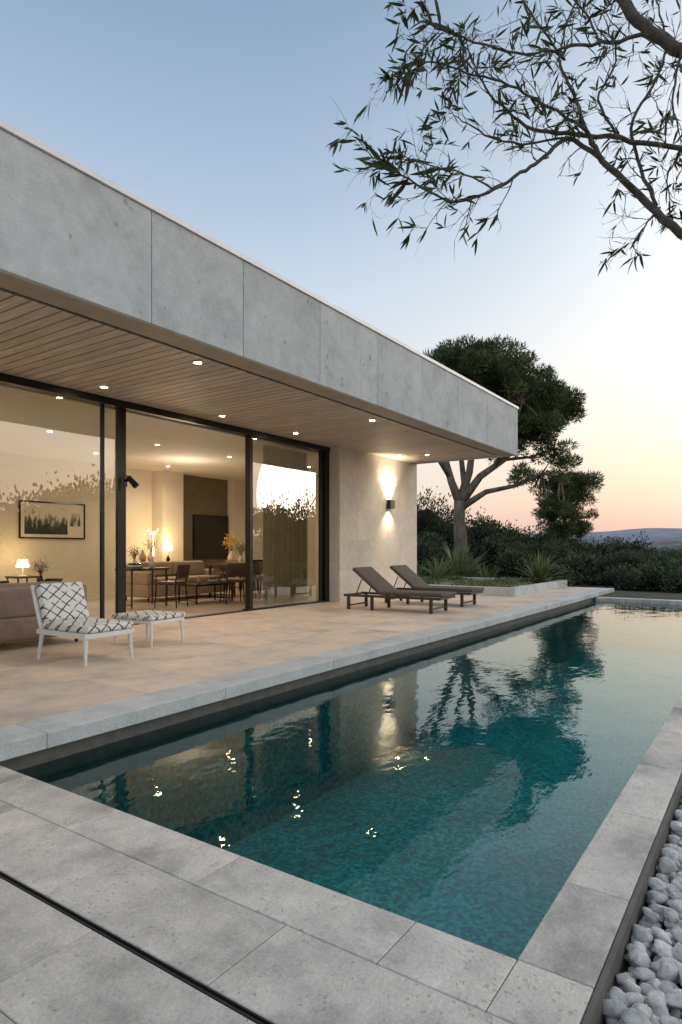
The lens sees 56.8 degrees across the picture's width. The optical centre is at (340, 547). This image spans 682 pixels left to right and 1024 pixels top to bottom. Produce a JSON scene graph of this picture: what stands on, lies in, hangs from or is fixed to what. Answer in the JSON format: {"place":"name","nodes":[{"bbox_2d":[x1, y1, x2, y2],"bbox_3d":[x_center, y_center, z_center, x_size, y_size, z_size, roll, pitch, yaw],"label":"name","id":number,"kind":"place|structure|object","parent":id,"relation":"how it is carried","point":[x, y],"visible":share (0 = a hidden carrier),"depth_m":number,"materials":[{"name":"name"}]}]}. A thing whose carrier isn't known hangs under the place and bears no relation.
{"place":"outdoors","nodes":[
{"label":"outdoors","id":0,"kind":"place"},
{"bbox_2d":[27,557,53,581],"bbox_3d":[-4.633,0.363,9.698,0.370,0.461,0.342,0,0,-8],"label":"flower vase","id":1,"kind":"object","parent":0,"point":[40,579],"visible":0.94,"depth_m":9.69,"materials":[{"name":"brown plant"}]},
{"bbox_2d":[44,578,62,581],"bbox_3d":[-4.618,0.543,10.070,0.340,0.100,0.340,0,0,34],"label":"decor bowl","id":2,"kind":"object","parent":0,"point":[53,579],"visible":0.48,"depth_m":9.97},
{"bbox_2d":[0,384,318,480],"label":"interior ceiling","id":3,"kind":"structure","parent":0,"point":[28,419],"depth_m":11.96,"materials":[{"name":"white paint"}]},
{"bbox_2d":[87,585,327,624],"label":"interior floor","id":4,"kind":"structure","parent":0,"point":[206,604],"depth_m":12.98,"materials":[{"name":"beige tile"}]},
{"bbox_2d":[5,575,39,582],"bbox_3d":[-6.741,0.869,13.342,0.500,0.550,0.500,0,0,34],"label":"side table","id":5,"kind":"object","parent":4,"relation":"on","point":[21,577],"visible":0.41,"depth_m":13.18,"materials":[{"name":"brown wood"}]},
{"bbox_2d":[16,559,28,575],"bbox_3d":[-6.741,0.419,13.342,0.260,0.350,0.260,0,0,34],"label":"table lamp","id":6,"kind":"object","parent":5,"relation":"on","point":[22,563],"visible":0.95,"depth_m":13.26,"materials":[{"name":"fabric"}]},
{"bbox_2d":[115,567,168,608],"bbox_3d":[-3.896,0.769,12.364,0.500,0.750,0.900,0,0,34],"label":"console table","id":7,"kind":"object","parent":4,"relation":"on","point":[151,569],"visible":0.69,"depth_m":12.37,"materials":[{"name":"brown wood"}]},
{"bbox_2d":[126,563,142,568],"bbox_3d":[-3.942,0.342,12.031,0.176,0.102,0.240,0,0,29],"label":"book stack","id":8,"kind":"object","parent":7,"relation":"on","point":[134,565],"visible":1,"depth_m":11.96,"materials":[{"name":"paper"}]},
{"bbox_2d":[129,545,144,562],"bbox_3d":[-4.012,0.163,12.255,0.367,0.463,0.339,0,0,-19],"label":"flower vase","id":9,"kind":"object","parent":7,"relation":"on","point":[134,554],"visible":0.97,"depth_m":12.25,"materials":[{"name":"white plant"}]},
{"bbox_2d":[149,558,154,567],"bbox_3d":[-3.742,0.301,12.500,0.118,0.186,0.120,0,0,34],"label":"ceramic vase","id":10,"kind":"object","parent":7,"relation":"on","point":[152,564],"visible":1,"depth_m":12.46,"materials":[{"name":"beige ceramic"}]},
{"bbox_2d":[154,564,189,607],"bbox_3d":[-3.257,0.728,12.181,0.545,0.835,0.464,0,0,14],"label":"dining chair","id":11,"kind":"object","parent":4,"relation":"on","point":[182,571],"visible":1,"depth_m":12.03,"materials":[{"name":"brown wood"}]},
{"bbox_2d":[126,561,225,601],"bbox_3d":[-3.757,0.724,14.328,0.960,0.840,2.300,0,0,34],"label":"sofa","id":12,"kind":"object","parent":4,"relation":"on","point":[141,583],"visible":0.64,"depth_m":13.96,"materials":[{"name":"beige fabric"}]},
{"bbox_2d":[176,582,234,603],"bbox_3d":[-2.858,0.944,13.349,0.600,0.400,1.100,0,0,34],"label":"coffee table","id":13,"kind":"object","parent":4,"relation":"on","point":[196,585],"visible":0.88,"depth_m":13.12,"materials":[{"name":"brown wood"}]},
{"bbox_2d":[208,577,217,582],"bbox_3d":[-2.758,0.692,13.584,0.220,0.102,0.300,0,0,-11],"label":"book stack","id":14,"kind":"object","parent":13,"relation":"on","point":[212,579],"visible":0.99,"depth_m":13.46,"materials":[{"name":"paper"}]},
{"bbox_2d":[218,562,242,590],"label":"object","id":15,"kind":"object","parent":4,"relation":"on","point":[230,584],"visible":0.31,"depth_m":17.09,"materials":[{"name":"brown wood"}]},
{"bbox_2d":[222,532,238,559],"bbox_3d":[-2.984,-0.035,17.195,0.604,0.858,0.660,0,0,-3],"label":"flower vase","id":16,"kind":"object","parent":15,"relation":"on","point":[230,556],"visible":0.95,"depth_m":17.16,"materials":[{"name":"yellow plant"}]},
{"bbox_2d":[220,563,244,604],"bbox_3d":[-2.210,0.728,13.007,0.464,0.835,0.545,0,0,-26],"label":"dining chair","id":17,"kind":"object","parent":4,"relation":"on","point":[235,569],"visible":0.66,"depth_m":12.79,"materials":[{"name":"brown wood"}]},
{"bbox_2d":[226,560,239,591],"bbox_3d":[-2.627,0.728,16.221,0.545,0.835,0.464,0,0,34],"label":"dining chair","id":18,"kind":"object","parent":4,"relation":"on","point":[228,561],"visible":0.2,"depth_m":16.27,"materials":[{"name":"brown wood"}]},
{"bbox_2d":[223,562,244,601],"bbox_3d":[-2.243,0.728,13.568,0.464,0.835,0.545,0,0,4],"label":"dining chair","id":19,"kind":"object","parent":4,"relation":"on","point":[229,585],"visible":0.26,"depth_m":13.33,"materials":[{"name":"brown wood"}]},
{"bbox_2d":[206,564,262,597],"bbox_3d":[-2.306,0.769,15.395,0.900,0.750,1.800,0,0,34],"label":"dining table","id":20,"kind":"object","parent":4,"relation":"on","point":[234,585],"visible":0.43,"depth_m":14.75,"materials":[{"name":"brown wood"}]},
{"bbox_2d":[234,539,244,561],"bbox_3d":[-2.379,0.081,15.225,0.492,0.627,0.411,0,0,34],"label":"flower vase","id":21,"kind":"object","parent":20,"relation":"on","point":[240,559],"visible":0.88,"depth_m":15.20,"materials":[{"name":"green plant"}]},
{"bbox_2d":[241,562,262,597],"bbox_3d":[-1.984,0.728,14.569,0.545,0.835,0.464,0,0,34],"label":"dining chair","id":22,"kind":"object","parent":4,"relation":"on","point":[261,568],"visible":0.17,"depth_m":14.35,"materials":[{"name":"brown wood"}]},
{"bbox_2d":[253,562,262,599],"bbox_3d":[-1.638,0.728,13.591,0.545,0.835,0.464,0,0,14],"label":"dining chair","id":23,"kind":"object","parent":4,"relation":"on","point":[256,570],"visible":0.46,"depth_m":13.59,"materials":[{"name":"brown wood"}]},
{"bbox_2d":[329,446,416,601],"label":"stone walls","id":24,"kind":"structure","parent":4,"relation":"on","point":[367,528],"depth_m":14.33,"materials":[{"name":"stone"}]},
{"bbox_2d":[0,453,318,594],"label":"interior walls","id":25,"kind":"structure","parent":24,"relation":"attached to","point":[167,504],"depth_m":15.78,"materials":[{"name":"beige paint"}]},
{"bbox_2d":[19,500,84,538],"bbox_3d":[-6.601,-0.630,14.458,0.040,0.840,1.600,0,0,34],"label":"framed picture","id":26,"kind":"object","parent":25,"relation":"attached to","point":[46,520],"visible":1,"depth_m":14.42,"materials":[{"name":"paper"}]},
{"bbox_2d":[193,514,227,570],"bbox_3d":[-3.779,-0.075,18.161,0.358,1.750,1.700,0,0,34],"label":"fireplace","id":27,"kind":"object","parent":25,"relation":"attached to","point":[210,532],"visible":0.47,"depth_m":18.29,"materials":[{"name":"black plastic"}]},
{"bbox_2d":[263,445,307,604],"bbox_3d":[-1.119,-0.450,12.916,0.139,3.140,1.350,0,0,34],"label":"curtain","id":28,"kind":"object","parent":25,"relation":"hanging from","point":[285,525],"visible":1,"depth_m":12.83,"materials":[{"name":"beige fabric"}]},
{"bbox_2d":[0,373,329,623],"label":"door frames","id":29,"kind":"structure","parent":24,"relation":"attached to","point":[121,407],"depth_m":9.61,"materials":[{"name":"metal"}]},
{"bbox_2d":[123,474,138,487],"bbox_3d":[-3.078,-0.975,9.223,0.251,0.211,0.113,0,0,15],"label":"outdoor spotlight","id":30,"kind":"object","parent":29,"relation":"attached to","point":[131,481],"visible":1,"depth_m":9.19,"materials":[{"name":"black metal"}]},
{"bbox_2d":[387,500,394,508],"bbox_3d":[1.184,-1.040,15.066,0.130,0.200,0.200,0,0,34],"label":"wall sconce","id":31,"kind":"object","parent":24,"relation":"attached to","point":[390,504],"depth_m":15.00,"materials":[{"name":"metal"}]},
{"bbox_3d":[-4.576,-2.733,10.132,9.000,1.035,17.550,0,0,34],"label":"roof","id":32,"kind":"object","parent":24,"relation":"on","visible":0},
{"bbox_2d":[0,272,513,463],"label":"soffit border","id":33,"kind":"object","parent":32,"relation":"attached to","point":[34,291],"visible":0.81,"depth_m":6.89,"materials":[{"name":"grey concrete"}]},
{"bbox_2d":[0,129,517,463],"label":"fascia panels","id":34,"kind":"object","parent":32,"relation":"attached to","point":[67,230],"visible":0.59,"depth_m":6.58,"materials":[{"name":"concrete"}]},
{"bbox_2d":[0,119,518,409],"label":"roof cap","id":35,"kind":"object","parent":34,"relation":"on","point":[51,151],"visible":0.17,"depth_m":6.55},
{"bbox_2d":[2,288,456,441],"bbox_3d":[-2.315,-2.202,8.432,2.653,0.024,17.169,0,0,34],"label":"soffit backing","id":36,"kind":"object","parent":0,"point":[194,353],"visible":0.11,"depth_m":6.82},
{"bbox_2d":[0,288,495,462],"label":"soffit boards","id":37,"kind":"object","parent":36,"relation":"attached to","point":[40,341],"visible":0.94,"depth_m":8.33,"materials":[{"name":"brown wood"}]},
{"bbox_2d":[192,361,202,363],"bbox_3d":[-1.668,-2.157,7.335,0.126,0.010,0.126,0,0,34],"label":"ceiling downlight","id":38,"kind":"object","parent":37,"relation":"in","point":[197,362],"visible":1,"depth_m":7.32,"materials":[{"name":"metal"}]},
{"bbox_2d":[0,872,486,1023],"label":"paving bed","id":39,"kind":"object","parent":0,"point":[217,997],"visible":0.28,"depth_m":1.97,"materials":[{"name":"tile"}]},
{"bbox_2d":[0,587,597,727],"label":"deck paving","id":40,"kind":"structure","parent":0,"point":[57,677],"depth_m":7.28,"materials":[{"name":"stone"}]},
{"bbox_2d":[0,581,86,643],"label":"leather sofa","id":41,"kind":"object","parent":40,"relation":"on","point":[18,620],"visible":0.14,"depth_m":7.06,"materials":[{"name":"brown leather"}]},
{"bbox_2d":[30,582,134,666],"bbox_3d":[-2.695,0.762,6.569,0.950,0.780,0.595,0,0,32],"label":"lounge chair","id":42,"kind":"object","parent":40,"relation":"on","point":[63,608],"visible":1,"depth_m":6.53,"materials":[{"name":"white fabric"}]},
{"bbox_2d":[112,610,185,646],"bbox_3d":[-2.332,0.970,7.657,0.660,0.361,0.580,0,0,28],"label":"footstool","id":43,"kind":"object","parent":40,"relation":"on","point":[150,618],"visible":0.94,"depth_m":7.48,"materials":[{"name":"white fabric"}]},
{"bbox_2d":[344,567,455,613],"bbox_3d":[1.081,0.758,11.682,1.980,0.784,0.720,0,0,31],"label":"sun lounger","id":44,"kind":"object","parent":40,"relation":"on","point":[377,582],"visible":1,"depth_m":11.58,"materials":[{"name":"fabric"}]},
{"bbox_2d":[385,565,483,606],"bbox_3d":[1.879,0.758,12.974,1.980,0.784,0.720,0,0,32],"label":"sun lounger","id":45,"kind":"object","parent":40,"relation":"on","point":[410,577],"visible":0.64,"depth_m":12.90,"materials":[{"name":"fabric"}]},
{"bbox_2d":[0,597,681,1023],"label":"poolside paving","id":46,"kind":"structure","parent":0,"point":[270,943],"depth_m":2.06,"materials":[{"name":"stone"}]},
{"bbox_2d":[0,0,681,533],"label":"sky","id":47,"kind":"structure","parent":0,"point":[220,115],"materials":[{"name":"blue"}]},
{"bbox_2d":[525,528,681,543],"bbox_3d":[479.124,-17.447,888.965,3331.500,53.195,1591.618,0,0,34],"label":"hills","id":48,"kind":"structure","parent":0,"point":[655,534],"depth_m":1261.76,"materials":[{"name":"blue"}]},
{"bbox_2d":[574,585,681,1023],"bbox_3d":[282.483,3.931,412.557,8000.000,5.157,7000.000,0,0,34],"label":"ground","id":49,"kind":"structure","parent":0,"point":[655,594],"depth_m":18.42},
{"bbox_2d":[0,593,610,789],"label":"deck base","id":50,"kind":"object","parent":49,"relation":"on","point":[73,764],"visible":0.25,"depth_m":5.26,"materials":[{"name":"tile"}]},
{"bbox_2d":[0,588,613,761],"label":"deck coping","id":51,"kind":"object","parent":50,"relation":"on","point":[24,738],"visible":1,"depth_m":5.21,"materials":[{"name":"stone"}]},
{"bbox_2d":[66,600,681,962],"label":"swimming pool","id":52,"kind":"structure","parent":49,"relation":"in","point":[472,796],"depth_m":6.26,"materials":[{"name":"liquid"}]},
{"bbox_2d":[487,601,681,641],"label":"water","id":53,"kind":"structure","parent":52,"relation":"in","point":[625,615],"depth_m":12.10,"materials":[{"name":"teal liquid"}]},
{"bbox_2d":[417,558,430,576],"bbox_3d":[2.750,0.903,22.235,1.912,1.174,1.936,0,0,34],"label":"yucca plant","id":54,"kind":"object","parent":49,"relation":"on","point":[418,572],"visible":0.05,"depth_m":22.06,"materials":[{"name":"green plant"}]},
{"bbox_2d":[419,539,502,576],"bbox_3d":[4.099,0.581,22.139,3.256,1.878,3.109,0,0,34],"label":"yucca plant","id":55,"kind":"object","parent":49,"relation":"on","point":[459,560],"visible":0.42,"depth_m":21.86,"materials":[{"name":"green plant"}]},
{"bbox_2d":[470,563,507,577],"bbox_3d":[4.979,0.949,21.393,1.575,1.003,1.730,0,0,34],"label":"yucca plant","id":56,"kind":"object","parent":49,"relation":"on","point":[480,575],"visible":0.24,"depth_m":21.35,"materials":[{"name":"green plant"}]},
{"bbox_2d":[420,577,566,596],"bbox_3d":[3.615,1.150,18.049,4.370,0.400,4.630,0,0,34],"label":"planter","id":57,"kind":"object","parent":49,"relation":"on","point":[519,590],"visible":0.24,"depth_m":15.75,"materials":[{"name":"concrete"}]},
{"bbox_2d":[428,579,536,586],"bbox_3d":[3.617,1.039,18.054,4.030,0.112,4.280,0,0,34],"label":"planting bed","id":58,"kind":"object","parent":57,"relation":"in","point":[466,580],"visible":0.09,"depth_m":18.21,"materials":[{"name":"green plant"}]},
{"bbox_2d":[419,564,448,580],"bbox_3d":[2.774,0.756,18.782,1.125,0.588,1.053,0,0,34],"label":"yucca plant","id":59,"kind":"object","parent":58,"relation":"on","point":[434,573],"visible":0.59,"depth_m":18.60,"materials":[{"name":"green plant"}]},
{"bbox_2d":[418,555,465,580],"bbox_3d":[3.124,0.665,19.727,1.786,1.030,1.802,0,0,34],"label":"yucca plant","id":60,"kind":"object","parent":58,"relation":"on","point":[436,561],"visible":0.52,"depth_m":19.60,"materials":[{"name":"green plant"}]},
{"bbox_2d":[421,575,534,586],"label":"ground cover plants","id":61,"kind":"object","parent":58,"relation":"on","point":[508,581],"visible":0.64,"depth_m":17.51,"materials":[{"name":"green plant"}]},
{"bbox_2d":[512,549,571,586],"bbox_3d":[5.740,0.598,18.347,1.944,1.172,1.810,0,0,-18],"label":"yucca plant","id":62,"kind":"object","parent":58,"relation":"on","point":[537,574],"visible":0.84,"depth_m":18.11,"materials":[{"name":"green plant"}]},
{"bbox_2d":[326,0,681,274],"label":"willow leaf tree","id":63,"kind":"object","parent":49,"relation":"on","point":[666,42],"visible":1,"depth_m":3.13,"materials":[{"name":"green plant"}]},
{"bbox_2d":[423,333,588,556],"bbox_3d":[5.648,-3.367,25.741,9.377,10.054,6.140,0,0,0],"label":"stone pine","id":64,"kind":"object","parent":49,"relation":"on","point":[549,406],"visible":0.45,"depth_m":25.15,"materials":[{"name":"green plant"}]},
{"bbox_2d":[417,525,681,592],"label":"garden shrubs","id":65,"kind":"object","parent":49,"relation":"on","point":[638,570],"visible":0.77,"depth_m":24.49,"materials":[{"name":"green plant"}]},
{"bbox_2d":[417,486,681,585],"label":"shrub mass","id":66,"kind":"object","parent":49,"relation":"on","point":[479,529],"visible":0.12,"depth_m":30.85,"materials":[{"name":"green plant"}]},
{"bbox_2d":[531,469,604,543],"bbox_3d":[11.941,-0.833,33.042,3.844,6.612,3.164,0,0,0],"label":"pine tree","id":67,"kind":"object","parent":49,"relation":"on","point":[565,527],"visible":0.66,"depth_m":32.49,"materials":[{"name":"green plant"}]},
{"bbox_2d":[581,774,681,1023],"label":"metal edging","id":68,"kind":"object","parent":49,"relation":"on","point":[615,963],"depth_m":2.18,"materials":[{"name":"black metal"}]},
{"bbox_2d":[602,799,681,1023],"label":"pebbles","id":69,"kind":"object","parent":49,"relation":"on","point":[654,996],"visible":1,"depth_m":2.04,"materials":[{"name":"grey stone"}]},
{"bbox_2d":[599,538,681,553],"bbox_3d":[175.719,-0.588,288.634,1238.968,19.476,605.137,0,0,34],"label":"hills","id":70,"kind":"structure","parent":0,"point":[669,543],"depth_m":432.37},
{"bbox_3d":[-4.573,0.744,15.978,0.400,0.800,1.300,0,0,34],"label":"console table","id":71,"kind":"object","parent":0,"visible":0},
{"bbox_2d":[139,551,146,561],"bbox_3d":[-4.883,0.204,15.524,0.177,0.279,0.180,0,0,34],"label":"ceramic vase","id":72,"kind":"object","parent":71,"relation":"on","point":[142,557],"visible":0.97,"depth_m":15.47,"materials":[{"name":"beige ceramic"}]},
{"bbox_2d":[143,535,159,561],"bbox_3d":[-4.747,-0.007,15.640,0.508,0.703,0.456,0,0,34],"label":"flower vase","id":73,"kind":"object","parent":71,"relation":"on","point":[150,556],"visible":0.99,"depth_m":15.63,"materials":[{"name":"white plant"}]},
{"bbox_2d":[148,529,157,561],"bbox_3d":[-4.740,-0.076,15.911,0.268,0.840,0.159,0,0,-27],"label":"candelabra","id":74,"kind":"object","parent":71,"relation":"on","point":[153,539],"visible":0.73,"depth_m":15.90,"materials":[{"name":"metal"}]},
{"bbox_2d":[162,542,172,554],"bbox_3d":[-4.486,0.094,16.282,0.260,0.500,0.260,0,0,34],"label":"table lamp","id":75,"kind":"object","parent":71,"relation":"on","point":[167,546],"visible":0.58,"depth_m":16.19,"materials":[{"name":"fabric"}]}
]}

